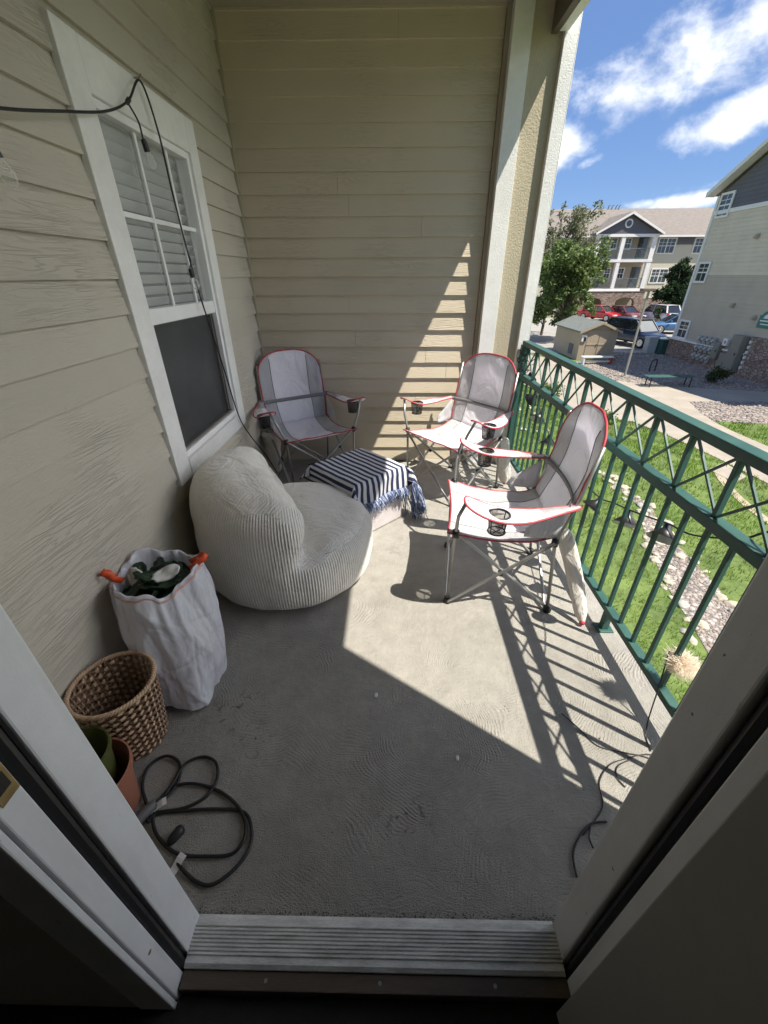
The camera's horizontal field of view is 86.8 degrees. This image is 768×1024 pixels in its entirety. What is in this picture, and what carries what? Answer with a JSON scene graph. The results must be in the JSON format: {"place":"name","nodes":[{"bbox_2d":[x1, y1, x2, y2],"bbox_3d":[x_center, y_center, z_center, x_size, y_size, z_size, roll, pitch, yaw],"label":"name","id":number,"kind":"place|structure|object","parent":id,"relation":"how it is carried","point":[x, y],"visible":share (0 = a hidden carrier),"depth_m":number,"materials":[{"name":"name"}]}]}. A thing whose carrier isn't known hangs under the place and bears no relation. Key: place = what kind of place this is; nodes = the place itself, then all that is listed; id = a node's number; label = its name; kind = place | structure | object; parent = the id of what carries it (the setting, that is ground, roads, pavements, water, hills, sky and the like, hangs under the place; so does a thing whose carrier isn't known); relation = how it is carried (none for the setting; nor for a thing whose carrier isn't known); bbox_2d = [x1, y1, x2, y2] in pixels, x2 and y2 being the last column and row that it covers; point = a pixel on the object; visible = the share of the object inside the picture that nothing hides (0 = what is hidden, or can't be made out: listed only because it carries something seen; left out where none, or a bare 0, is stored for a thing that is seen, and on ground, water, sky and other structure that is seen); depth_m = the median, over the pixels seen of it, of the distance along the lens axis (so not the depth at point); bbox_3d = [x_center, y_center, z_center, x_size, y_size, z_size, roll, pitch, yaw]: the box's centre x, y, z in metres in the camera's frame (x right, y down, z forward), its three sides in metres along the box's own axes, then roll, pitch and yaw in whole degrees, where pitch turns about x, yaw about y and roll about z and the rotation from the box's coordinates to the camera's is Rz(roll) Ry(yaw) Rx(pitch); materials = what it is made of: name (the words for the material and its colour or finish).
{"place":"outdoors","nodes":[
{"label":"outdoors","id":0,"kind":"place"},
{"bbox_2d":[0,994,563,1023],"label":"room floor","id":1,"kind":"structure","parent":0,"point":[207,1009],"depth_m":0.98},
{"bbox_2d":[0,896,137,1006],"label":"door wall","id":2,"kind":"structure","parent":1,"relation":"on","point":[39,965],"depth_m":0.85,"materials":[{"name":"paint"}]},
{"bbox_2d":[0,554,767,1009],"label":"door frame","id":3,"kind":"object","parent":2,"relation":"attached to","point":[88,878],"visible":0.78,"depth_m":0.65,"materials":[{"name":"white plastic"}]},
{"bbox_2d":[179,914,570,1003],"bbox_3d":[-0.025,1.208,1.082,1.016,0.222,0.134,0,30,1],"label":"threshold","id":4,"kind":"object","parent":3,"relation":"attached to","point":[388,958],"visible":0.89,"depth_m":1.02,"materials":[{"name":"metal"}]},
{"bbox_2d":[556,770,767,1023],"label":"entry door","id":5,"kind":"structure","parent":3,"relation":"attached to","point":[690,946],"depth_m":0.51,"materials":[{"name":"paint"}]},
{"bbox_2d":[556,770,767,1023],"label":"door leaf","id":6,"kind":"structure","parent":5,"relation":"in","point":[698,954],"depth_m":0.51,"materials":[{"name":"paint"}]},
{"bbox_2d":[112,459,671,922],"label":"balcony floor","id":7,"kind":"structure","parent":0,"point":[352,789],"depth_m":1.51,"materials":[{"name":"concrete"}]},
{"bbox_2d":[63,650,168,760],"bbox_3d":[-0.918,0.707,1.446,0.273,0.319,0.272,0,30,1],"label":"wicker basket","id":8,"kind":"object","parent":7,"relation":"on","point":[142,733],"visible":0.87,"depth_m":1.44,"materials":[{"name":"wicker"}]},
{"bbox_2d":[111,738,139,811],"bbox_3d":[-0.881,0.874,1.273,0.216,0.210,0.216,0,30,1],"label":"plant pot","id":9,"kind":"object","parent":7,"relation":"on","point":[127,785],"visible":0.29,"depth_m":1.30,"materials":[{"name":"ceramic"}]},
{"bbox_2d":[81,726,119,784],"bbox_3d":[-0.905,0.793,1.238,0.176,0.189,0.176,0,30,1],"label":"plant pot","id":10,"kind":"object","parent":9,"relation":"in","point":[99,739],"visible":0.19,"depth_m":1.26,"materials":[{"name":"ceramic"}]},
{"bbox_2d":[0,0,272,728],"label":"siding wall","id":11,"kind":"structure","parent":7,"relation":"on","point":[120,423],"depth_m":1.53,"materials":[{"name":"beige plastic"}]},
{"bbox_2d":[0,73,277,472],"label":"string lights","id":12,"kind":"object","parent":11,"relation":"hanging from","point":[146,148],"visible":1,"depth_m":1.66,"materials":[{"name":"black plastic"}]},
{"bbox_2d":[39,9,245,485],"bbox_3d":[-1.125,-1.115,2.133,0.232,1.626,1.128,0,30,1],"label":"window","id":13,"kind":"structure","parent":11,"relation":"in","point":[196,412],"depth_m":1.96,"materials":[{"name":"white plastic"}]},
{"bbox_2d":[207,0,513,7],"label":"balcony ceiling","id":14,"kind":"structure","parent":11,"relation":"attached to","point":[246,3],"depth_m":2.36,"materials":[{"name":"paint"}]},
{"bbox_2d":[551,0,589,33],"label":"roof beam","id":15,"kind":"structure","parent":14,"relation":"attached to","point":[567,13],"depth_m":2.24,"materials":[{"name":"paint"}]},
{"bbox_2d":[100,548,226,710],"bbox_3d":[-0.855,0.445,1.642,0.379,0.574,0.428,0,30,1],"label":"rubbish bag","id":16,"kind":"object","parent":7,"relation":"on","point":[177,634],"visible":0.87,"depth_m":1.54,"materials":[{"name":"white"}]},
{"bbox_2d":[122,565,190,598],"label":"clippings","id":17,"kind":"object","parent":16,"relation":"in","point":[160,594],"visible":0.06,"depth_m":1.56,"materials":[{"name":"plant"}]},
{"bbox_2d":[125,579,143,596],"bbox_3d":[-0.945,0.296,1.529,0.061,0.058,0.095,16,34,26],"label":"leaf scrap","id":18,"kind":"object","parent":17,"relation":"on","point":[134,590],"visible":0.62,"depth_m":1.53,"materials":[{"name":"plant"}]},
{"bbox_2d":[126,567,146,588],"bbox_3d":[-0.958,0.258,1.571,0.086,0.081,0.051,10,32,18],"label":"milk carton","id":19,"kind":"object","parent":17,"relation":"on","point":[130,577],"visible":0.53,"depth_m":1.57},
{"bbox_2d":[132,562,146,571],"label":"leaf scrap","id":20,"kind":"object","parent":17,"relation":"on","point":[142,566],"visible":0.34,"depth_m":1.64,"materials":[{"name":"plant"}]},
{"bbox_2d":[132,571,155,581],"bbox_3d":[-0.902,0.247,1.548,0.099,0.055,0.060,0,30,1],"label":"leaf scrap","id":21,"kind":"object","parent":17,"relation":"on","point":[138,574],"visible":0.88,"depth_m":1.53,"materials":[{"name":"plant"}]},
{"bbox_2d":[134,570,157,578],"bbox_3d":[-0.917,0.238,1.578,0.065,0.041,0.103,23,37,34],"label":"leaf scrap","id":22,"kind":"object","parent":17,"relation":"on","point":[151,572],"visible":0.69,"depth_m":1.58,"materials":[{"name":"plant"}]},
{"bbox_2d":[137,582,162,590],"bbox_3d":[-0.884,0.281,1.532,0.106,0.046,0.058,13,33,21],"label":"leaf scrap","id":23,"kind":"object","parent":17,"relation":"on","point":[146,586],"visible":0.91,"depth_m":1.52,"materials":[{"name":"plant"}]},
{"bbox_2d":[153,557,164,569],"bbox_3d":[-0.914,0.223,1.637,0.066,0.040,0.102,0,30,1],"label":"leaf scrap","id":24,"kind":"object","parent":17,"relation":"on","point":[159,560],"visible":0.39,"depth_m":1.66,"materials":[{"name":"plant"}]},
{"bbox_2d":[150,562,171,570],"bbox_3d":[-0.883,0.233,1.607,0.102,0.052,0.055,0,30,1],"label":"leaf scrap","id":25,"kind":"object","parent":17,"relation":"on","point":[157,567],"visible":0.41,"depth_m":1.61,"materials":[{"name":"plant"}]},
{"bbox_2d":[151,564,179,582],"bbox_3d":[-0.839,0.234,1.561,0.106,0.043,0.054,-15,33,-23],"label":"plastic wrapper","id":26,"kind":"object","parent":17,"relation":"on","point":[168,572],"visible":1,"depth_m":1.56,"materials":[{"name":"white plastic"}]},
{"bbox_2d":[161,579,179,597],"bbox_3d":[-0.801,0.297,1.522,0.066,0.059,0.092,0,30,1],"label":"leaf scrap","id":27,"kind":"object","parent":17,"relation":"on","point":[168,591],"visible":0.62,"depth_m":1.53,"materials":[{"name":"plant"}]},
{"bbox_2d":[158,573,186,588],"bbox_3d":[-0.808,0.266,1.551,0.107,0.023,0.063,-22,37,-33],"label":"leaf scrap","id":28,"kind":"object","parent":17,"relation":"on","point":[168,584],"visible":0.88,"depth_m":1.55,"materials":[{"name":"plant"}]},
{"bbox_2d":[172,561,183,573],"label":"leaf scrap","id":29,"kind":"object","parent":17,"relation":"on","point":[181,568],"visible":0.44,"depth_m":1.61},
{"bbox_2d":[176,569,190,576],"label":"leaf scrap","id":30,"kind":"object","parent":17,"relation":"on","point":[187,572],"visible":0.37,"depth_m":1.61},
{"bbox_2d":[136,754,252,887],"bbox_3d":[-0.623,0.953,1.313,0.499,0.034,0.284,16,34,26],"label":"extension cord","id":31,"kind":"object","parent":7,"relation":"on","point":[146,813],"visible":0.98,"depth_m":1.30,"materials":[{"name":"black rubber"}]},
{"bbox_2d":[189,446,372,609],"bbox_3d":[-0.545,0.003,2.269,0.959,0.705,0.961,0,30,1],"label":"bean bag chair","id":32,"kind":"object","parent":7,"relation":"on","point":[266,538],"visible":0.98,"depth_m":1.95,"materials":[{"name":"fabric"}]},
{"bbox_2d":[253,349,365,482],"bbox_3d":[-0.624,-0.744,3.272,0.870,0.992,0.636,-18,34,-27],"label":"camping chair","id":33,"kind":"object","parent":7,"relation":"on","point":[291,406],"visible":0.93,"depth_m":3.34,"materials":[{"name":"white fabric"}]},
{"bbox_2d":[261,429,281,474],"bbox_3d":[-0.942,-0.509,3.401,0.192,0.401,0.100,11,32,18],"label":"carry bag","id":34,"kind":"object","parent":33,"relation":"hanging from","point":[271,452],"visible":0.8,"depth_m":3.36,"materials":[{"name":"fabric"}]},
{"bbox_2d":[366,497,401,530],"bbox_3d":[-0.175,-0.133,2.820,0.430,0.386,0.430,-26,39,-37],"label":"storage cube","id":35,"kind":"object","parent":7,"relation":"on","point":[388,513],"visible":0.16,"depth_m":2.78,"materials":[{"name":"white fabric"}]},
{"bbox_2d":[297,448,427,518],"bbox_3d":[-0.143,-0.139,2.802,0.715,0.406,0.662,-24,38,-35],"label":"striped throw","id":36,"kind":"object","parent":35,"relation":"on","point":[370,480],"visible":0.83,"depth_m":2.68,"materials":[{"name":"fabric"}]},
{"bbox_2d":[214,0,582,462],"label":"siding wall","id":37,"kind":"structure","parent":7,"relation":"on","point":[397,165],"depth_m":2.79,"materials":[{"name":"beige paint"}]},
{"bbox_2d":[199,477,599,921],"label":"dirt","id":38,"kind":"structure","parent":7,"relation":"on","point":[387,913],"depth_m":1.10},
{"bbox_2d":[400,353,518,503],"bbox_3d":[0.577,-0.659,3.119,0.636,0.992,0.870,-21,36,-32],"label":"camping chair","id":39,"kind":"object","parent":7,"relation":"on","point":[481,413],"visible":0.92,"depth_m":3.17,"materials":[{"name":"white fabric"}]},
{"bbox_2d":[493,436,510,484],"bbox_3d":[0.937,-0.425,3.235,0.169,0.432,0.090,0,30,1],"label":"carry bag","id":40,"kind":"object","parent":39,"relation":"hanging from","point":[504,473],"visible":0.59,"depth_m":3.24,"materials":[{"name":"fabric"}]},
{"bbox_2d":[443,402,607,613],"bbox_3d":[0.651,-0.060,2.091,0.638,0.992,0.870,4,30,7],"label":"camping chair","id":41,"kind":"object","parent":7,"relation":"on","point":[547,506],"visible":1,"depth_m":2.01,"materials":[{"name":"white fabric"}]},
{"bbox_2d":[558,528,586,624],"bbox_3d":[0.929,0.300,1.980,0.060,0.460,0.262,-16,34,-25],"label":"carry bag","id":42,"kind":"object","parent":41,"relation":"hanging from","point":[571,561],"visible":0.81,"depth_m":1.97,"materials":[{"name":"fabric"}]},
{"bbox_2d":[561,651,669,877],"bbox_3d":[0.818,0.784,1.328,0.364,0.300,0.680,9,31,15],"label":"loose wire","id":43,"kind":"object","parent":7,"relation":"on","point":[584,830],"visible":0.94,"depth_m":1.42,"materials":[{"name":"black rubber"}]},
{"bbox_2d":[507,340,767,716],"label":"balcony railing","id":44,"kind":"object","parent":7,"relation":"on","point":[735,540],"visible":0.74,"depth_m":1.63,"materials":[{"name":"metal"}]},
{"bbox_2d":[517,349,767,544],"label":"shade lights","id":45,"kind":"object","parent":44,"relation":"attached to","point":[666,534],"visible":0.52,"depth_m":1.83,"materials":[{"name":"black metal"}]},
{"bbox_2d":[661,644,701,683],"bbox_3d":[1.086,0.553,1.476,0.140,0.143,0.157,0,30,1],"label":"feathery tuft","id":46,"kind":"object","parent":44,"relation":"attached to","point":[685,665],"visible":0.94,"depth_m":1.46,"materials":[{"name":"plant"}]},
{"bbox_2d":[513,317,767,703],"bbox_3d":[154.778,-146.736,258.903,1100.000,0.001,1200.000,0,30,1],"label":"ground","id":47,"kind":"structure","parent":0,"point":[658,614],"depth_m":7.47,"materials":[{"name":"plant"}]},
{"bbox_2d":[541,381,564,397],"bbox_3d":[6.602,-4.859,16.064,0.952,0.720,0.943,0,30,1],"label":"shrub","id":48,"kind":"object","parent":47,"relation":"on","point":[547,386],"visible":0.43,"depth_m":15.89,"materials":[{"name":"green plant"}]},
{"bbox_2d":[540,200,604,334],"bbox_3d":[12.821,-18.197,30.861,6.457,8.956,3.948,0,30,1],"label":"sparse tree","id":49,"kind":"object","parent":47,"relation":"on","point":[579,216],"visible":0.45,"depth_m":29.27,"materials":[{"name":"green plant"}]},
{"bbox_2d":[532,234,613,326],"bbox_3d":[12.574,-15.470,28.431,5.641,6.704,5.788,0,30,1],"label":"leafy tree","id":50,"kind":"object","parent":47,"relation":"on","point":[579,267],"visible":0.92,"depth_m":26.94,"materials":[{"name":"green plant"}]},
{"bbox_2d":[553,315,622,359],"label":"storage shed","id":51,"kind":"structure","parent":47,"relation":"on","point":[577,337],"depth_m":23.07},
{"bbox_2d":[583,330,600,358],"bbox_3d":[11.694,-9.428,22.859,0.620,1.510,0.039,0,30,1],"label":"door","id":52,"kind":"structure","parent":51,"relation":"in","point":[593,336],"depth_m":22.83,"materials":[{"name":"wood"}]},
{"bbox_2d":[594,330,612,358],"bbox_3d":[12.354,-9.425,22.849,0.620,1.510,0.039,0,30,1],"label":"door","id":53,"kind":"structure","parent":51,"relation":"in","point":[605,335],"depth_m":22.81,"materials":[{"name":"wood"}]},
{"bbox_2d":[529,318,673,354],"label":"parking lot","id":54,"kind":"structure","parent":47,"relation":"on","point":[546,339],"depth_m":31.21,"materials":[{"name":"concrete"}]},
{"bbox_2d":[578,305,621,321],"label":"parked car","id":55,"kind":"object","parent":54,"relation":"on","point":[605,313],"visible":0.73,"depth_m":42.35,"materials":[{"name":"paint"}]},
{"bbox_2d":[611,305,645,317],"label":"parked car","id":56,"kind":"object","parent":54,"relation":"on","point":[627,310],"visible":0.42,"depth_m":41.54,"materials":[{"name":"paint"}]},
{"bbox_2d":[607,316,670,347],"bbox_3d":[17.248,-12.347,27.788,2.140,1.690,4.534,-9,31,-15],"label":"parked car","id":57,"kind":"object","parent":54,"relation":"on","point":[627,325],"visible":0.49,"depth_m":27.09,"materials":[{"name":"paint"}]},
{"bbox_2d":[642,336,659,353],"bbox_3d":[16.470,-10.339,25.101,0.610,0.950,0.560,0,30,1],"label":"utility box","id":58,"kind":"object","parent":54,"relation":"on","point":[650,344],"visible":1,"depth_m":24.94,"materials":[{"name":"grey metal"}]},
{"bbox_2d":[647,341,656,351],"bbox_3d":[16.466,-10.158,24.909,0.430,0.670,0.011,0,30,1],"label":"box door","id":59,"kind":"structure","parent":58,"relation":"in","point":[652,345],"depth_m":24.90,"materials":[{"name":"grey metal"}]},
{"bbox_2d":[637,304,680,321],"bbox_3d":[27.641,-20.111,41.025,2.140,1.690,4.534,-5,31,-8],"label":"parked car","id":60,"kind":"object","parent":54,"relation":"on","point":[669,309],"visible":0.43,"depth_m":39.67,"materials":[{"name":"paint"}]},
{"bbox_2d":[655,339,669,354],"bbox_3d":[17.089,-10.116,24.814,0.660,0.850,0.660,0,30,1],"label":"utility box","id":61,"kind":"object","parent":54,"relation":"on","point":[662,345],"visible":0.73,"depth_m":24.64,"materials":[{"name":"green paint"}]},
{"bbox_2d":[661,343,667,352],"bbox_3d":[17.084,-9.910,24.579,0.480,0.570,0.011,0,30,1],"label":"box door","id":62,"kind":"structure","parent":61,"relation":"in","point":[665,345],"depth_m":24.57,"materials":[{"name":"green paint"}]},
{"bbox_2d":[655,314,678,332],"bbox_3d":[23.993,-15.443,33.275,4.534,1.460,2.140,6,31,11],"label":"parked car","id":63,"kind":"object","parent":54,"relation":"on","point":[668,323],"visible":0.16,"depth_m":32.85,"materials":[{"name":"paint"}]},
{"bbox_2d":[604,409,617,422],"bbox_3d":[7.204,-3.125,13.354,0.930,0.551,0.562,19,35,29],"label":"shrub","id":64,"kind":"object","parent":47,"relation":"on","point":[610,420],"visible":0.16,"depth_m":13.22,"materials":[{"name":"green plant"}]},
{"bbox_2d":[536,205,713,316],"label":"apartment building","id":65,"kind":"structure","parent":47,"relation":"on","point":[649,247],"depth_m":44.40,"materials":[{"name":"beige"}]},
{"bbox_2d":[602,268,611,277],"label":"window","id":66,"kind":"structure","parent":65,"relation":"in","point":[607,271],"depth_m":45.16,"materials":[{"name":"glass"}]},
{"bbox_2d":[609,238,618,249],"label":"window","id":67,"kind":"structure","parent":65,"relation":"in","point":[614,244],"depth_m":43.78,"materials":[{"name":"white paint"}]},
{"bbox_2d":[616,268,624,277],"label":"window","id":68,"kind":"structure","parent":65,"relation":"in","point":[620,273],"depth_m":45.14,"materials":[{"name":"glass"}]},
{"bbox_2d":[623,238,632,249],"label":"window","id":69,"kind":"structure","parent":65,"relation":"in","point":[628,242],"depth_m":43.76,"materials":[{"name":"white paint"}]},
{"bbox_2d":[627,267,640,287],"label":"balcony door","id":70,"kind":"structure","parent":65,"relation":"in","point":[635,271],"depth_m":45.25,"materials":[{"name":"glass"}]},
{"bbox_2d":[635,237,648,257],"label":"balcony door","id":71,"kind":"structure","parent":65,"relation":"in","point":[643,241],"depth_m":43.85,"materials":[{"name":"glass"}]},
{"bbox_2d":[648,268,668,282],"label":"window","id":72,"kind":"structure","parent":65,"relation":"in","point":[656,275],"depth_m":45.27,"materials":[{"name":"glass"}]},
{"bbox_2d":[655,238,677,253],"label":"window","id":73,"kind":"structure","parent":65,"relation":"in","point":[665,245],"depth_m":43.88,"materials":[{"name":"white paint"}]},
{"bbox_2d":[691,237,703,253],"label":"window","id":74,"kind":"structure","parent":65,"relation":"in","point":[698,242],"depth_m":43.80,"materials":[{"name":"white paint"}]},
{"bbox_2d":[524,355,767,482],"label":"footpath","id":75,"kind":"structure","parent":47,"relation":"on","point":[678,398],"depth_m":15.92,"materials":[{"name":"concrete"}]},
{"bbox_2d":[644,375,695,386],"bbox_3d":[12.355,-5.699,17.662,2.000,0.461,0.485,0,30,1],"label":"bench","id":76,"kind":"object","parent":75,"relation":"on","point":[670,376],"visible":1,"depth_m":17.45,"materials":[{"name":"green paint"}]},
{"bbox_2d":[649,556,660,562],"bbox_3d":[4.648,0.815,6.971,0.160,0.107,0.183,5,31,10],"label":"river stone","id":77,"kind":"object","parent":47,"relation":"on","point":[654,559],"visible":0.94,"depth_m":6.92,"materials":[{"name":"stone"}]},
{"bbox_2d":[601,472,732,652],"bbox_3d":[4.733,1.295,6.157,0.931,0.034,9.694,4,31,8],"label":"creek gravel","id":78,"kind":"structure","parent":47,"relation":"on","point":[707,610],"depth_m":6.32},
{"bbox_2d":[664,579,672,585],"bbox_3d":[4.523,1.118,6.460,0.138,0.078,0.145,21,37,32],"label":"river stone","id":79,"kind":"object","parent":78,"relation":"on","point":[668,581],"visible":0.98,"depth_m":6.43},
{"bbox_2d":[692,617,709,629],"bbox_3d":[4.443,1.565,5.693,0.196,0.110,0.190,14,33,22],"label":"river stone","id":80,"kind":"object","parent":78,"relation":"on","point":[704,624],"visible":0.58,"depth_m":5.63,"materials":[{"name":"stone"}]},
{"bbox_2d":[714,592,727,600],"bbox_3d":[5.114,1.289,6.162,0.142,0.092,0.148,1,30,2],"label":"river stone","id":81,"kind":"object","parent":78,"relation":"on","point":[720,596],"visible":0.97,"depth_m":6.13,"materials":[{"name":"stone"}]},
{"bbox_2d":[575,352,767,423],"bbox_3d":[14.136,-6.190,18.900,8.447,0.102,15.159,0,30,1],"label":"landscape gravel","id":82,"kind":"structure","parent":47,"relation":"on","point":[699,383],"depth_m":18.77,"materials":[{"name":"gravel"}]},
{"bbox_2d":[577,353,767,391],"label":"rock bed","id":83,"kind":"object","parent":47,"relation":"on","point":[681,369],"visible":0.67,"depth_m":20.02,"materials":[{"name":"gravel"}]},
{"bbox_2d":[581,356,613,364],"bbox_3d":[11.562,-8.261,22.090,1.650,0.410,0.350,0,30,1],"label":"bench","id":84,"kind":"object","parent":83,"relation":"on","point":[609,360],"visible":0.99,"depth_m":21.99,"materials":[{"name":"white paint"}]},
{"bbox_2d":[621,288,655,377],"bbox_3d":[11.419,-8.058,18.477,0.540,3.720,0.300,0,30,1],"label":"lamp post","id":85,"kind":"object","parent":83,"relation":"on","point":[647,290],"visible":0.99,"depth_m":18.20,"materials":[{"name":"metal"}]},
{"bbox_2d":[705,365,732,381],"bbox_3d":[14.793,-6.053,17.974,0.862,0.798,0.977,-23,37,-34],"label":"shrub","id":86,"kind":"object","parent":83,"relation":"on","point":[722,374],"visible":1,"depth_m":17.93,"materials":[{"name":"green plant"}]},
{"bbox_2d":[714,353,725,370],"bbox_3d":[16.667,-7.335,19.989,0.284,0.890,0.550,0,30,1],"label":"utility cabinet","id":87,"kind":"object","parent":83,"relation":"on","point":[720,359],"visible":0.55,"depth_m":19.96,"materials":[{"name":"black plastic"}]},
{"bbox_2d":[651,256,694,318],"bbox_3d":[28.538,-21.898,40.222,4.250,5.849,4.330,0,30,1],"label":"dark tree","id":88,"kind":"object","parent":47,"relation":"on","point":[674,290],"visible":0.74,"depth_m":39.63,"materials":[{"name":"green plant"}]},
{"bbox_2d":[675,553,686,558],"bbox_3d":[5.149,0.771,7.055,0.203,0.109,0.155,-18,40,-17],"label":"river stone","id":89,"kind":"object","parent":47,"relation":"on","point":[680,555],"visible":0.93,"depth_m":7.01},
{"bbox_2d":[677,599,689,608],"bbox_3d":[4.428,1.374,6.022,0.198,0.137,0.174,-26,46,-30],"label":"river stone","id":90,"kind":"object","parent":47,"relation":"on","point":[682,604],"visible":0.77,"depth_m":5.97,"materials":[{"name":"stone"}]},
{"bbox_2d":[689,635,696,644],"bbox_3d":[4.120,1.711,5.443,0.135,0.084,0.188,-13,43,-9],"label":"river stone","id":91,"kind":"object","parent":47,"relation":"on","point":[693,640],"visible":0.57,"depth_m":5.40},
{"bbox_2d":[664,138,767,384],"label":"neighbour building","id":92,"kind":"structure","parent":47,"relation":"on","point":[726,295],"depth_m":19.58,"materials":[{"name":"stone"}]},
{"bbox_2d":[674,319,691,339],"bbox_3d":[16.962,-10.362,23.023,0.060,0.980,0.950,0,30,1],"label":"window","id":93,"kind":"structure","parent":92,"relation":"in","point":[684,325],"depth_m":23.00,"materials":[{"name":"glass"}]},
{"bbox_2d":[693,261,712,282],"bbox_3d":[16.952,-12.764,21.622,0.060,0.980,0.950,0,30,1],"label":"window","id":94,"kind":"structure","parent":92,"relation":"in","point":[703,268],"depth_m":21.62,"materials":[{"name":"white paint"}]},
{"bbox_2d":[709,342,722,358],"bbox_3d":[16.692,-8.107,20.378,0.254,0.750,0.400,0,30,1],"label":"utility cabinet","id":95,"kind":"object","parent":92,"relation":"attached to","point":[716,351],"visible":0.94,"depth_m":20.30,"materials":[{"name":"grey metal"}]},
{"bbox_2d":[714,190,736,218],"bbox_3d":[16.941,-15.256,20.169,0.060,1.050,0.950,0,30,1],"label":"window","id":96,"kind":"structure","parent":92,"relation":"in","point":[726,200],"depth_m":20.14,"materials":[{"name":"white paint"}]},
{"bbox_2d":[722,338,730,345],"bbox_3d":[16.725,-8.310,19.853,0.174,0.330,0.300,0,30,1],"label":"utility cabinet","id":97,"kind":"object","parent":92,"relation":"attached to","point":[726,342],"visible":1,"depth_m":19.78,"materials":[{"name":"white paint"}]},
{"bbox_2d":[721,335,750,371],"bbox_3d":[16.621,-7.516,19.247,0.354,1.570,0.650,0,30,1],"label":"utility cabinet","id":98,"kind":"object","parent":92,"relation":"attached to","point":[735,351],"visible":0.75,"depth_m":19.10,"materials":[{"name":"grey metal"}]},
{"bbox_2d":[738,337,753,373],"bbox_3d":[16.754,-7.478,19.250,0.089,1.600,1.080,0,30,1],"label":"conduit strip","id":99,"kind":"object","parent":92,"relation":"attached to","point":[745,353],"visible":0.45,"depth_m":18.80,"materials":[{"name":"white paint"}]},
{"bbox_2d":[756,311,767,328],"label":"wall sign","id":100,"kind":"object","parent":92,"relation":"attached to","point":[762,322],"visible":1,"depth_m":18.04,"materials":[{"name":"green paint"}]},
{"bbox_2d":[710,462,746,479],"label":"paving slab","id":101,"kind":"structure","parent":47,"relation":"on","point":[725,471],"depth_m":10.05,"materials":[{"name":"concrete"}]},
{"bbox_2d":[691,402,767,423],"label":"rock bed","id":102,"kind":"object","parent":47,"relation":"on","point":[757,413],"visible":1,"depth_m":14.36,"materials":[{"name":"gravel"}]},
{"bbox_2d":[723,600,737,608],"bbox_3d":[5.174,1.381,6.009,0.236,0.105,0.166,4,39,15],"label":"river stone","id":103,"kind":"object","parent":47,"relation":"on","point":[733,604],"visible":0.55,"depth_m":5.99,"materials":[{"name":"stone"}]},
{"bbox_2d":[714,472,767,523],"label":"edging strip","id":104,"kind":"object","parent":47,"relation":"on","point":[737,494],"visible":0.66,"depth_m":8.90,"materials":[{"name":"stone"}]},
{"bbox_2d":[551,0,767,208],"label":"sky","id":105,"kind":"structure","parent":0,"point":[667,98],"materials":[{"name":"blue"}]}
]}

